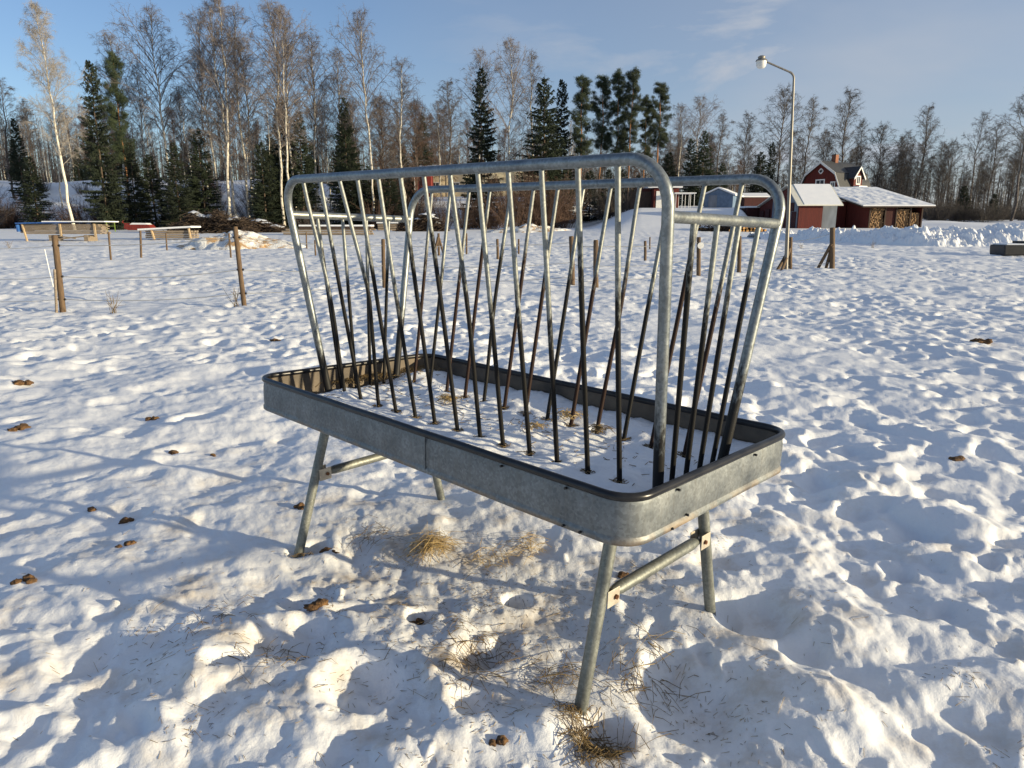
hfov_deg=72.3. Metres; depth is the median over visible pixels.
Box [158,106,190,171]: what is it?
alder tree
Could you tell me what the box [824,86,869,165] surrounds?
birch tree
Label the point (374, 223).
bare bush
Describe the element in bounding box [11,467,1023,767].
scattered straw
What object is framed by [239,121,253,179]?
birch tree
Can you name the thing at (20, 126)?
birch tree
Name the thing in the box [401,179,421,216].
spruce tree
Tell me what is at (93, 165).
spruce tree
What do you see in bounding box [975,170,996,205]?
birch tree
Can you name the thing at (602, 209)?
bare bush
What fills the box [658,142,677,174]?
birch tree
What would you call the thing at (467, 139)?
alder tree
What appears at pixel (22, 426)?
horse dropping
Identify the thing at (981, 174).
birch tree
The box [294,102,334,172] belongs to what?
birch tree
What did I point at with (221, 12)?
birch tree
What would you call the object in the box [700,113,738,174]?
birch tree
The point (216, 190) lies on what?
bare bush
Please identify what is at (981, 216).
bare bush
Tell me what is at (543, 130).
spruce tree
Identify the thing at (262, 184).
spruce tree
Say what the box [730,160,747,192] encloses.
alder tree
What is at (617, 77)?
pine tree
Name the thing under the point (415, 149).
alder tree
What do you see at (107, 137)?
alder tree
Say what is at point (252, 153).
birch tree
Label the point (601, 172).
birch tree
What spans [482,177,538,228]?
bare bush
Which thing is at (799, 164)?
birch tree
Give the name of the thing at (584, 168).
alder tree
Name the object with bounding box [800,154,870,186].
farmhouse
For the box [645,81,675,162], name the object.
pine tree
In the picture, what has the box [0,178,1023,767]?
snow ground
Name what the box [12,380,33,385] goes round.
horse dropping
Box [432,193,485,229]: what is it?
bare bush
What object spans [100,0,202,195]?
birch tree
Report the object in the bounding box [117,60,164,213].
birch tree
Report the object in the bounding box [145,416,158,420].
horse dropping
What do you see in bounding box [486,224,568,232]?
snow mound
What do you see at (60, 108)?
birch tree
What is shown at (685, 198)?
carport frame
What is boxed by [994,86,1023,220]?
birch tree
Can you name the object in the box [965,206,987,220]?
bare bush
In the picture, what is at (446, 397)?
hay bunch
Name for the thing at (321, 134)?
birch tree
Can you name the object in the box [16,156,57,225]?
spruce tree
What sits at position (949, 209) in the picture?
bare bush
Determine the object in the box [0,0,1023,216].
sky
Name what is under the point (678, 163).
alder tree
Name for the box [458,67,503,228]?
spruce tree
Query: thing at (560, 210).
bare bush
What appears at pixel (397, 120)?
birch tree
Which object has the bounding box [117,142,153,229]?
spruce tree
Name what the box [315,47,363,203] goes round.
birch tree
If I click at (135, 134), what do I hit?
birch tree
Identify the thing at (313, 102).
birch tree
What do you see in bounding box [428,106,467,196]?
alder tree
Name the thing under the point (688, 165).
spruce tree
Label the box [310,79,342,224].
birch tree
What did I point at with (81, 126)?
alder tree
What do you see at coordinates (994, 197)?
spruce tree
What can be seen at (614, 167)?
birch tree
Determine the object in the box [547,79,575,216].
spruce tree
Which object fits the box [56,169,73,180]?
bare bush
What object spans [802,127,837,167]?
birch tree
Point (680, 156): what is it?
birch tree
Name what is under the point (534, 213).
bare bush
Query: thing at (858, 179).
window
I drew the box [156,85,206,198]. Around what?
birch tree
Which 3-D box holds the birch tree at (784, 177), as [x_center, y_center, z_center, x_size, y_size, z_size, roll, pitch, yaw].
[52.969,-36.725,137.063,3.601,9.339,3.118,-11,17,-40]
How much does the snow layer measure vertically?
0.099 m
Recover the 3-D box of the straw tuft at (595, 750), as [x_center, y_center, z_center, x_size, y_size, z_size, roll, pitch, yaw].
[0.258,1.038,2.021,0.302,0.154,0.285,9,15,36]
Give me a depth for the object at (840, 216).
64.67 m
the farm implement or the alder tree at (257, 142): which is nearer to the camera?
the farm implement
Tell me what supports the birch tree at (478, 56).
on the snow ground
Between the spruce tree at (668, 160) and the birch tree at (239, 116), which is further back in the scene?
the spruce tree at (668, 160)
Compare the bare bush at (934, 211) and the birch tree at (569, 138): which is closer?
the bare bush at (934, 211)
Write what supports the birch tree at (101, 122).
on the snow ground
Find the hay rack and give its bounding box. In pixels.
[262,152,785,715]
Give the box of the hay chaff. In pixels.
[316,368,697,485]
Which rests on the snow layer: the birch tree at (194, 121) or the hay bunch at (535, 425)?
the hay bunch at (535, 425)
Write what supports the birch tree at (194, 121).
on the snow ground
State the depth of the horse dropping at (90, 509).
3.68 m
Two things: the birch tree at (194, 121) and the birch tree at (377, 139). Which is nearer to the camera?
the birch tree at (194, 121)
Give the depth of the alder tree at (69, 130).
120.82 m
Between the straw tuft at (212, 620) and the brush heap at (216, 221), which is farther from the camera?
the brush heap at (216, 221)
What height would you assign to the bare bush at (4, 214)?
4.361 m
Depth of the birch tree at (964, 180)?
129.47 m
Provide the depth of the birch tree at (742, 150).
106.42 m
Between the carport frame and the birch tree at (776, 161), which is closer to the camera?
the carport frame
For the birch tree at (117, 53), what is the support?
on the snow ground
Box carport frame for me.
[674,193,695,207]
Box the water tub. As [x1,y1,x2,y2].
[990,241,1023,254]
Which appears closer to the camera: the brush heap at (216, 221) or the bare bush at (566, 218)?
the brush heap at (216, 221)
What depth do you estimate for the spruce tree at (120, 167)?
102.69 m
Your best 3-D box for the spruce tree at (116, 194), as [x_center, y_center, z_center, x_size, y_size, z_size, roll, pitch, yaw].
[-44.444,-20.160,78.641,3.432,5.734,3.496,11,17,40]
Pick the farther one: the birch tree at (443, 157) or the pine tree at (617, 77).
the birch tree at (443, 157)
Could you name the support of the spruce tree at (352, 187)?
on the snow ground
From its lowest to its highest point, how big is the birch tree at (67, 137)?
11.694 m
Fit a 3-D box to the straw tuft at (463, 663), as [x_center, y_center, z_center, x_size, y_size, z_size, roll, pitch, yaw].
[-0.115,0.951,2.403,0.508,0.127,0.567,-11,16,-40]
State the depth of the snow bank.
37.74 m
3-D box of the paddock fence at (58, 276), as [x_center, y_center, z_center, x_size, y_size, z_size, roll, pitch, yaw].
[0.336,-3.017,17.237,22.116,1.648,5.164,-4,13,-16]
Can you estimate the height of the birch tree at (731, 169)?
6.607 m
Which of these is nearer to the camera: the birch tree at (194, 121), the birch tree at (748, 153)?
the birch tree at (194, 121)
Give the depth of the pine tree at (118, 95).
73.11 m
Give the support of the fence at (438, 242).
on the snow ground
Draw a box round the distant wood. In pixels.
[0,104,1023,216]
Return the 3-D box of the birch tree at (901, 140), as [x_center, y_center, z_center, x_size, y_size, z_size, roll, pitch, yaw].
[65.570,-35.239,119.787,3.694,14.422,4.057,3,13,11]
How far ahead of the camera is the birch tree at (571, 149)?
112.27 m
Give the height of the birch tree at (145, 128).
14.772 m
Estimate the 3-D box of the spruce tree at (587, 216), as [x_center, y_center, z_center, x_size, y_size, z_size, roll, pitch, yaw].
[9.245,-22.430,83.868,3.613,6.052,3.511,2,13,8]
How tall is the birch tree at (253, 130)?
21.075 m
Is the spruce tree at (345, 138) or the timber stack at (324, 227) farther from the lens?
the spruce tree at (345, 138)
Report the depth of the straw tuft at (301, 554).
3.17 m
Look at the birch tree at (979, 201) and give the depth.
133.67 m
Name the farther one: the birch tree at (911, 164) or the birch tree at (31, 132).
the birch tree at (911, 164)
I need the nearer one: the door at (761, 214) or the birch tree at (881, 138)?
the door at (761, 214)
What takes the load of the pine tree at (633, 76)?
on the snow ground
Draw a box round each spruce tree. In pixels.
[4,145,23,180]
[6,118,38,203]
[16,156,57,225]
[70,149,87,180]
[78,60,129,229]
[83,137,104,179]
[100,182,130,229]
[112,140,138,177]
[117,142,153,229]
[130,154,169,227]
[156,142,199,226]
[177,142,196,178]
[184,128,223,214]
[247,142,284,223]
[248,151,288,227]
[263,134,274,170]
[266,140,283,171]
[267,99,304,225]
[283,112,323,228]
[302,145,325,183]
[302,173,324,223]
[309,151,324,183]
[326,97,368,224]
[330,122,363,187]
[334,159,368,224]
[350,166,392,228]
[375,178,406,228]
[395,149,413,191]
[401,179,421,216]
[410,115,432,182]
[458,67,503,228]
[513,77,574,225]
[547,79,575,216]
[575,170,600,221]
[595,169,614,217]
[612,169,633,210]
[662,152,680,201]
[679,138,700,205]
[684,131,716,205]
[713,163,731,189]
[744,151,771,197]
[763,142,777,192]
[953,186,972,219]
[983,193,1001,219]
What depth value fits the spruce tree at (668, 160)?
86.97 m
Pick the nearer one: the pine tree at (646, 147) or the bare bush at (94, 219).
the bare bush at (94, 219)
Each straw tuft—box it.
[143,594,258,647]
[216,633,335,687]
[284,551,313,558]
[346,514,405,552]
[384,604,559,709]
[396,527,473,566]
[464,537,532,577]
[505,530,550,555]
[505,643,607,700]
[549,705,670,767]
[550,699,600,740]
[567,625,709,733]
[615,622,683,665]
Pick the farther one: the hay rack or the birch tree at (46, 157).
the birch tree at (46, 157)
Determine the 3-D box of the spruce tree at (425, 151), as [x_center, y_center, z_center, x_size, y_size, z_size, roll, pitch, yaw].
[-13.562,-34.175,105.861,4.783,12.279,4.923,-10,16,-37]
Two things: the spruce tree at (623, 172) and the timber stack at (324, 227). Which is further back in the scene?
the spruce tree at (623, 172)
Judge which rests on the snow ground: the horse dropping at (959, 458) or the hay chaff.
the horse dropping at (959, 458)
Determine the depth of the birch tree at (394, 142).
116.96 m
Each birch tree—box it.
[0,77,32,198]
[0,149,6,174]
[4,120,36,170]
[11,98,44,170]
[14,0,92,225]
[14,104,46,176]
[18,115,33,162]
[37,112,74,207]
[38,148,51,182]
[40,100,77,170]
[42,143,54,181]
[57,103,75,180]
[62,150,74,181]
[71,123,96,178]
[75,31,147,195]
[77,87,130,182]
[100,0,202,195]
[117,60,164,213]
[120,110,134,142]
[133,131,146,175]
[136,98,157,168]
[144,124,163,165]
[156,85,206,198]
[169,11,225,210]
[169,45,233,205]
[170,95,190,156]
[178,0,253,216]
[180,134,192,171]
[181,128,201,173]
[183,0,264,214]
[202,94,238,179]
[204,1,269,220]
[208,128,217,173]
[215,32,275,218]
[230,0,318,226]
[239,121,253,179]
[240,0,325,181]
[240,132,261,178]
[255,6,314,222]
[259,97,274,154]
[279,29,357,210]
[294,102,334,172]
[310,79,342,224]
[311,129,333,183]
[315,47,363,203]
[315,110,331,168]
[321,3,402,227]
[330,99,379,168]
[361,112,396,183]
[365,53,431,195]
[374,128,388,185]
[381,125,404,167]
[385,148,397,178]
[389,97,409,167]
[390,99,410,164]
[397,97,434,166]
[424,99,457,195]
[427,78,468,184]
[436,146,452,164]
[450,132,470,163]
[453,46,515,209]
[482,36,536,198]
[506,147,522,159]
[507,47,559,174]
[518,128,533,158]
[562,137,575,178]
[563,120,575,155]
[591,133,613,190]
[601,147,626,192]
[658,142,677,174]
[660,131,682,175]
[666,102,701,175]
[666,133,687,175]
[666,143,689,176]
[674,93,727,192]
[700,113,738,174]
[718,145,737,188]
[726,167,736,190]
[730,111,763,192]
[733,134,757,191]
[744,153,757,191]
[750,83,815,184]
[762,141,783,182]
[778,173,791,188]
[784,96,828,183]
[784,135,808,184]
[784,161,796,184]
[787,154,805,183]
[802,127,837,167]
[816,129,837,161]
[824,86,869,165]
[843,118,874,175]
[856,120,898,186]
[869,144,894,189]
[869,174,882,186]
[871,163,889,189]
[874,172,888,188]
[881,152,916,194]
[886,135,908,191]
[886,135,909,193]
[889,129,922,197]
[889,141,911,194]
[901,141,921,195]
[904,162,927,199]
[907,138,936,198]
[908,102,943,198]
[915,153,944,219]
[925,141,952,207]
[926,142,953,202]
[929,162,954,202]
[932,137,968,203]
[934,141,959,206]
[956,165,970,198]
[959,110,995,203]
[970,162,985,203]
[972,161,988,203]
[973,121,1015,204]
[974,142,1000,207]
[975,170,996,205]
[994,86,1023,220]
[997,149,1023,203]
[1003,159,1023,196]
[1004,131,1023,191]
[1006,174,1023,202]
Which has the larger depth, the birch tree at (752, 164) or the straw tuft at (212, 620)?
the birch tree at (752, 164)
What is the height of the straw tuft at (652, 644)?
0.059 m
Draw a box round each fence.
[4,227,834,312]
[108,230,650,260]
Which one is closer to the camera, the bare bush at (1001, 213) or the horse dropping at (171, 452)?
the horse dropping at (171, 452)
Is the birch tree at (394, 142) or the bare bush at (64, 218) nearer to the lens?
the bare bush at (64, 218)
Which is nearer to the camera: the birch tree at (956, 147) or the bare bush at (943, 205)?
the bare bush at (943, 205)
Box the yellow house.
[419,165,545,196]
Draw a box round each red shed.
[630,186,682,208]
[740,193,769,205]
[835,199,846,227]
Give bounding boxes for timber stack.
[15,221,118,240]
[137,226,200,238]
[282,225,374,233]
[376,222,397,229]
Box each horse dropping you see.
[7,423,30,431]
[10,573,37,584]
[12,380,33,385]
[87,506,96,511]
[115,540,135,547]
[118,517,133,523]
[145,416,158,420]
[168,450,178,454]
[293,502,303,509]
[303,598,328,610]
[319,547,339,553]
[409,618,423,624]
[488,735,508,746]
[617,571,628,577]
[948,455,964,460]
[970,338,992,343]
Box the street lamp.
[755,55,794,268]
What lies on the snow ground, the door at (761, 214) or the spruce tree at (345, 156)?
the spruce tree at (345, 156)
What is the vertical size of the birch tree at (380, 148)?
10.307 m
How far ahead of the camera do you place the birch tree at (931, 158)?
120.50 m
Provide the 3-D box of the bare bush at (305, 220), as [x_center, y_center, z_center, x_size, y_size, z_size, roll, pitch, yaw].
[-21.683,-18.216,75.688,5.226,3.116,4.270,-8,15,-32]
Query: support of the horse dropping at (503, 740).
on the snow ground
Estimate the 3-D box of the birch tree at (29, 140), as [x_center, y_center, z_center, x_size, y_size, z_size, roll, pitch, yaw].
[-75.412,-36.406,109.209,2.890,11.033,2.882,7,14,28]
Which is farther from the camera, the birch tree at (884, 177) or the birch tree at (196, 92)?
the birch tree at (884, 177)
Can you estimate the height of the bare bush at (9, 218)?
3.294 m
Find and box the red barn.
[733,184,843,227]
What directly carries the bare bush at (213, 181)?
on the snow ground
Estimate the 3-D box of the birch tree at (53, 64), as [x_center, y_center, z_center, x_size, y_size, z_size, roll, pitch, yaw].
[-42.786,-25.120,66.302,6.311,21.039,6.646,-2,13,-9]
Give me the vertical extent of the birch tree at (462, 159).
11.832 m
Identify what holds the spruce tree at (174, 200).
on the snow ground
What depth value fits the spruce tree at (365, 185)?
75.78 m
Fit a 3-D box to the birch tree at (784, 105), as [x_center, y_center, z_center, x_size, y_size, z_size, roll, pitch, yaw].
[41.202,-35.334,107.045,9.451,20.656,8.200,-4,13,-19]
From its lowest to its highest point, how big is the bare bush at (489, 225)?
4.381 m
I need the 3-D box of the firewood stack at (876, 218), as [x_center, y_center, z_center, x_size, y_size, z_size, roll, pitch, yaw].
[31.659,-14.446,61.025,1.270,1.782,0.554,0,12,0]
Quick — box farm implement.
[122,221,155,229]
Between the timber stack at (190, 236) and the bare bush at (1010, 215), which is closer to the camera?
the timber stack at (190, 236)
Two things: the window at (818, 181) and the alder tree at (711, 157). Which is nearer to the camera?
the window at (818, 181)
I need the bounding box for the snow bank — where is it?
[747,222,1023,246]
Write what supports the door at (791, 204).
in the red barn
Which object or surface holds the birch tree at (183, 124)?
on the snow ground
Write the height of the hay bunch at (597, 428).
0.026 m
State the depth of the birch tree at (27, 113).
97.88 m
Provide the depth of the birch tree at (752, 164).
128.37 m
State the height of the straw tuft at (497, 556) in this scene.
0.065 m
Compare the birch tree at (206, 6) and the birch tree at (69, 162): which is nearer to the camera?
the birch tree at (206, 6)
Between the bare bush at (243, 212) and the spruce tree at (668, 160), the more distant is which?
the spruce tree at (668, 160)
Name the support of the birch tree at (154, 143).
on the snow ground
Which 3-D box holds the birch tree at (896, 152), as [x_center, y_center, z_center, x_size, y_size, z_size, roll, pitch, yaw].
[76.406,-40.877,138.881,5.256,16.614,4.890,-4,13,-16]
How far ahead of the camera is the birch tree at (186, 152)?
102.23 m
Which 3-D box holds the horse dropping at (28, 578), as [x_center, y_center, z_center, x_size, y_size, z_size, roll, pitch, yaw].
[-2.048,0.827,2.956,0.105,0.040,0.072,0,12,0]
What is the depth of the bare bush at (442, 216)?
71.54 m
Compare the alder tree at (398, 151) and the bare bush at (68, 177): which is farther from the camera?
the alder tree at (398, 151)
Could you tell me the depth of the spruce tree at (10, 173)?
108.55 m
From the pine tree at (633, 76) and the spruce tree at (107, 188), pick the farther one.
the pine tree at (633, 76)
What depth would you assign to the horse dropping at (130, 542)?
3.25 m
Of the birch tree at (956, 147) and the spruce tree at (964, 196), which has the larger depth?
the birch tree at (956, 147)
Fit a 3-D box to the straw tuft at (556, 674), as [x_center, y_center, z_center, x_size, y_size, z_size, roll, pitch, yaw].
[0.169,0.953,2.337,0.329,0.071,0.292,11,16,40]
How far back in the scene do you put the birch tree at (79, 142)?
117.12 m
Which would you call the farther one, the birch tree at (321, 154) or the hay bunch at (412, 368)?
the birch tree at (321, 154)
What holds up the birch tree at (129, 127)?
on the snow ground
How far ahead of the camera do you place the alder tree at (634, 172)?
96.92 m
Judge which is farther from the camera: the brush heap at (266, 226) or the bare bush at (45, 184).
the bare bush at (45, 184)
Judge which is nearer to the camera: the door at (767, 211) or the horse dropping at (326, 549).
the horse dropping at (326, 549)
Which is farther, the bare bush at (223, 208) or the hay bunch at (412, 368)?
the bare bush at (223, 208)
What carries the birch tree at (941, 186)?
on the snow ground
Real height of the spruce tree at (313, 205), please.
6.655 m
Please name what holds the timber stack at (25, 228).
on the snow ground
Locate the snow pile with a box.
[176,230,305,249]
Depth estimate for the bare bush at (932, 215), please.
102.08 m
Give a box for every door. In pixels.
[656,191,661,207]
[708,195,716,207]
[759,210,763,217]
[765,209,769,217]
[790,203,794,210]
[790,212,795,227]
[885,207,895,226]
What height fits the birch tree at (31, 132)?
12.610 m
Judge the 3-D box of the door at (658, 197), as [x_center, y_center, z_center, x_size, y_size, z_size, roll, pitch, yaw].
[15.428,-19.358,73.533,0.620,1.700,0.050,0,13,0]
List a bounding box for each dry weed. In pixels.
[105,290,121,312]
[222,287,238,306]
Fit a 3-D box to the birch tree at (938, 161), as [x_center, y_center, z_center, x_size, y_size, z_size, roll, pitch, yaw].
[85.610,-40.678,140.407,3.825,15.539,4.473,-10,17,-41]
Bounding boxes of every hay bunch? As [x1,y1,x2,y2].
[316,376,372,386]
[360,369,402,381]
[400,364,446,372]
[433,393,463,402]
[521,421,549,430]
[551,408,588,420]
[589,424,615,434]
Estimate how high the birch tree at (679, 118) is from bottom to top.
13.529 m
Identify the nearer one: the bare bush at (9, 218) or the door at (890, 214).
the door at (890, 214)
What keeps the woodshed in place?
on the snow ground
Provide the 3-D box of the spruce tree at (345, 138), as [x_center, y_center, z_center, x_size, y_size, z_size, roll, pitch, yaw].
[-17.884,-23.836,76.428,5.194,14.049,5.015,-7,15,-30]
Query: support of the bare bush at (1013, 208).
on the snow ground
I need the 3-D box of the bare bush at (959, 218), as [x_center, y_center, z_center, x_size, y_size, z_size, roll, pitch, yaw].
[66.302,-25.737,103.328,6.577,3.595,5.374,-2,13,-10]
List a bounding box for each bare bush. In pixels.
[0,186,12,201]
[0,194,44,228]
[0,202,17,224]
[0,202,23,227]
[0,206,21,228]
[12,203,65,225]
[34,171,52,191]
[47,197,97,225]
[50,191,122,225]
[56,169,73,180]
[62,194,133,225]
[69,179,94,194]
[140,165,213,210]
[152,201,222,220]
[193,176,230,204]
[200,171,220,187]
[206,190,242,217]
[212,165,234,180]
[226,197,257,220]
[229,178,255,210]
[294,202,335,225]
[319,191,338,224]
[349,196,402,228]
[383,177,442,213]
[384,178,439,215]
[397,198,425,217]
[399,203,432,217]
[417,193,460,228]
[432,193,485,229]
[460,191,514,229]
[473,154,587,226]
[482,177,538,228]
[513,171,586,227]
[546,178,590,227]
[583,188,629,219]
[611,188,650,211]
[922,195,967,220]
[923,198,968,220]
[923,200,957,220]
[925,200,969,220]
[941,198,988,221]
[958,196,1006,221]
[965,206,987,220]
[974,200,1022,220]
[997,209,1022,219]
[998,198,1023,219]
[1014,210,1023,220]
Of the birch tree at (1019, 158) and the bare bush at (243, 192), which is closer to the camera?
the bare bush at (243, 192)
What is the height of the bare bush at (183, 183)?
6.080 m
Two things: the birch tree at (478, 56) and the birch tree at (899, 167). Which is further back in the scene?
the birch tree at (899, 167)
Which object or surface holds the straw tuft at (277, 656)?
on the snow ground
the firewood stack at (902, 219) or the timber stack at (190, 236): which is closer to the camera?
the timber stack at (190, 236)
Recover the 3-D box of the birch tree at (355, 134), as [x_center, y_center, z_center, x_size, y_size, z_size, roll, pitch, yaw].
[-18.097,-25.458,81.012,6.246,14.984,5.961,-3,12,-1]
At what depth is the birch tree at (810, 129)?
108.39 m
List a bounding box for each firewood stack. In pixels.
[869,207,884,227]
[894,209,909,227]
[907,213,918,226]
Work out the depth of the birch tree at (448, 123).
94.25 m
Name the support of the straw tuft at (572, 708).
on the snow ground
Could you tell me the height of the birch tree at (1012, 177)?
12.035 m
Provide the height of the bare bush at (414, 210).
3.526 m
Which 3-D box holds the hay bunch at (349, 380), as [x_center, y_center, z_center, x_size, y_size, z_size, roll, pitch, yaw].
[-0.817,-0.022,3.478,0.261,0.034,0.238,0,12,0]
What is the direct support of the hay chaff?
on the snow layer
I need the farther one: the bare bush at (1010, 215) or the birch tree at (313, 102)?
the bare bush at (1010, 215)
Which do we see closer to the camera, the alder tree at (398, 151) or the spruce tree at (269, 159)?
the spruce tree at (269, 159)
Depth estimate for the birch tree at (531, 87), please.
80.28 m
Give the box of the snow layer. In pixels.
[318,368,754,492]
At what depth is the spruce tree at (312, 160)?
113.57 m
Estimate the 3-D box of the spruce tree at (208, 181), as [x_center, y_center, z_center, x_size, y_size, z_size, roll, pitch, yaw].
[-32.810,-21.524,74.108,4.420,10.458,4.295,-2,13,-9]
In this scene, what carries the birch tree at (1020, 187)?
on the snow ground
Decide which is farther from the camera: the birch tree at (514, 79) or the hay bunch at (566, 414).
the birch tree at (514, 79)
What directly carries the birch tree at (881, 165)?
on the snow ground
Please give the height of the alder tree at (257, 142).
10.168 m
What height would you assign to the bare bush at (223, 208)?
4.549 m
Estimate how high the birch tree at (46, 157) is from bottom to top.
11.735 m
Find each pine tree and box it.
[100,50,137,219]
[565,74,594,155]
[588,73,617,217]
[605,67,629,153]
[618,66,646,202]
[635,94,653,187]
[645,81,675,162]
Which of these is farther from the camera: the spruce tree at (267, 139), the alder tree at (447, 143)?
the spruce tree at (267, 139)
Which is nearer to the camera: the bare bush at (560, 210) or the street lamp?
the street lamp
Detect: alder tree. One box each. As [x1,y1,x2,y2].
[56,113,86,175]
[71,103,98,176]
[96,103,118,171]
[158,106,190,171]
[219,141,237,177]
[224,100,253,179]
[238,157,251,179]
[251,121,265,172]
[336,101,368,168]
[354,95,408,205]
[387,132,411,178]
[390,97,439,217]
[424,112,442,164]
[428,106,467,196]
[455,119,476,162]
[491,126,515,160]
[573,137,601,179]
[595,167,609,192]
[625,166,644,188]
[632,146,663,187]
[651,136,666,164]
[669,147,685,195]
[700,131,719,186]
[701,143,720,187]
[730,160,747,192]
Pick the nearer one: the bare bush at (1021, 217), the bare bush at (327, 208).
the bare bush at (327, 208)
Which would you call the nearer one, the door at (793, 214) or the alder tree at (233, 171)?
the door at (793, 214)
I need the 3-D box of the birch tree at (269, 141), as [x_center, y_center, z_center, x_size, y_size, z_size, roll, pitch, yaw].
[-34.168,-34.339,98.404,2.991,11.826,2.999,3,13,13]
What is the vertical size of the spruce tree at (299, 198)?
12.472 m
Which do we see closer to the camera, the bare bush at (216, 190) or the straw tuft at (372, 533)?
the straw tuft at (372, 533)
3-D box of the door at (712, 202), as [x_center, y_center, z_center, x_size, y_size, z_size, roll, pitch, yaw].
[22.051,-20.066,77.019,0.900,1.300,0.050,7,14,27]
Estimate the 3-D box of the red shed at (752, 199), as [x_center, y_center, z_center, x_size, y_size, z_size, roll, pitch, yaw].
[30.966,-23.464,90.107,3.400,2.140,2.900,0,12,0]
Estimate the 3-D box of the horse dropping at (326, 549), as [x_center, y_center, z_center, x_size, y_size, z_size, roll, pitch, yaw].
[-0.844,0.778,3.232,0.105,0.040,0.076,0,12,0]
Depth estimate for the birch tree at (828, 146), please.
125.55 m
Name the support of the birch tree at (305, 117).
on the snow ground
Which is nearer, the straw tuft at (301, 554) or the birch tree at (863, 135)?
the straw tuft at (301, 554)
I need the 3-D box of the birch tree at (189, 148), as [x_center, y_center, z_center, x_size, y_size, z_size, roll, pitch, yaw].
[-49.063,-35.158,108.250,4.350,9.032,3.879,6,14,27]
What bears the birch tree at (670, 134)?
on the snow ground
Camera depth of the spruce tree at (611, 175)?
83.78 m
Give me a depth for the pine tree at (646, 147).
84.95 m
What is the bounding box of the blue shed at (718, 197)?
[704,187,743,207]
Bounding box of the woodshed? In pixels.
[833,187,935,227]
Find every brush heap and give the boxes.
[166,209,261,233]
[251,219,289,232]
[392,211,449,231]
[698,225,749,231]
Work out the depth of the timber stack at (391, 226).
68.17 m
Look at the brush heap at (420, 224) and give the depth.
63.88 m
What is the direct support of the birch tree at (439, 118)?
on the snow ground
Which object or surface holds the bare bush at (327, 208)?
on the snow ground
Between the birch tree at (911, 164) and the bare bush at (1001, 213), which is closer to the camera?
the bare bush at (1001, 213)
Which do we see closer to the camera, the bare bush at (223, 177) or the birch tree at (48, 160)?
the bare bush at (223, 177)
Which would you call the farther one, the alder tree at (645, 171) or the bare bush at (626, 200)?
the alder tree at (645, 171)
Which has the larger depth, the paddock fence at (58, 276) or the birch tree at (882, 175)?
the birch tree at (882, 175)
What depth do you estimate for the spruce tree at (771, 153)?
107.00 m
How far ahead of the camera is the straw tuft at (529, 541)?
3.26 m
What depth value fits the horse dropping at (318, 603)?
2.70 m
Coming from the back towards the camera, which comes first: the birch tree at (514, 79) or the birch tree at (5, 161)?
the birch tree at (5, 161)
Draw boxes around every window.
[815,179,824,183]
[856,176,860,184]
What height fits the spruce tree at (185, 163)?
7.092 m
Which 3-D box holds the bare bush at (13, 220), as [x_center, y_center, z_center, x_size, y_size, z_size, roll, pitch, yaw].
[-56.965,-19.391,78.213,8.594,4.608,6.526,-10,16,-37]
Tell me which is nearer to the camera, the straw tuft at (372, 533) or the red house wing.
the straw tuft at (372, 533)
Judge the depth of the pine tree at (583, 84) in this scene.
81.28 m
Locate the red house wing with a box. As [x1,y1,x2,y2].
[414,176,432,196]
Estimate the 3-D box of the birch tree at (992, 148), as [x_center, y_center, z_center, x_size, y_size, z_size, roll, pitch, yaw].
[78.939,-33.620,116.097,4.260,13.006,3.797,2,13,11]
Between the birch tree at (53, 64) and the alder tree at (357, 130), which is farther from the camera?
the alder tree at (357, 130)
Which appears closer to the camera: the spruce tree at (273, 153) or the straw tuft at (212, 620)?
the straw tuft at (212, 620)
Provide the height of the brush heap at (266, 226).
1.654 m
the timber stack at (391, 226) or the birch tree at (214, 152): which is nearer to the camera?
the timber stack at (391, 226)
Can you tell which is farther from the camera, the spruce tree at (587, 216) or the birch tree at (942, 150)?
the birch tree at (942, 150)
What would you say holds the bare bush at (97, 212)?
on the snow ground
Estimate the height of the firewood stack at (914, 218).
1.348 m
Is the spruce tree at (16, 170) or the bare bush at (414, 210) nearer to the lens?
the bare bush at (414, 210)
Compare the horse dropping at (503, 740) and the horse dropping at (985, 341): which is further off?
the horse dropping at (985, 341)
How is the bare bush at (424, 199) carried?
on the snow ground
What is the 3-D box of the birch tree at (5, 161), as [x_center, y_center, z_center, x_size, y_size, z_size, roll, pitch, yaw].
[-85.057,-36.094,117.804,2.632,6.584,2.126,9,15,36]
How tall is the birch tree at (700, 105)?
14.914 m
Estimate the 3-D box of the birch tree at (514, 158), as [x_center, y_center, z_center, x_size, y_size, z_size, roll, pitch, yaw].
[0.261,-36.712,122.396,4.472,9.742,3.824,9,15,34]
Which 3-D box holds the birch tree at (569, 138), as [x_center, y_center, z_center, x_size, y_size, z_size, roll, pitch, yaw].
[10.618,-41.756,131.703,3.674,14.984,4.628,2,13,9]
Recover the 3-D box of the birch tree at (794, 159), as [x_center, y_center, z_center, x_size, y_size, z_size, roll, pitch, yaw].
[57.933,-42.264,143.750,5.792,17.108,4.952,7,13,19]
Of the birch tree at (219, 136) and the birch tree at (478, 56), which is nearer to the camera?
the birch tree at (478, 56)
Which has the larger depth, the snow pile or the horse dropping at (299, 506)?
the snow pile
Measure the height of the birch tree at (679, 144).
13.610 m
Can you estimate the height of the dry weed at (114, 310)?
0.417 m
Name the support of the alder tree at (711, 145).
on the snow ground
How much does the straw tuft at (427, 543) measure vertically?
0.094 m
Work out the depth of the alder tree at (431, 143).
110.49 m
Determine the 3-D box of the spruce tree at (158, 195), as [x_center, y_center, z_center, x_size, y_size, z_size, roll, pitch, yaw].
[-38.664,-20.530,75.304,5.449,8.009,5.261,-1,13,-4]
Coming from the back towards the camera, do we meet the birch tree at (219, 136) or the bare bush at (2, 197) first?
the birch tree at (219, 136)

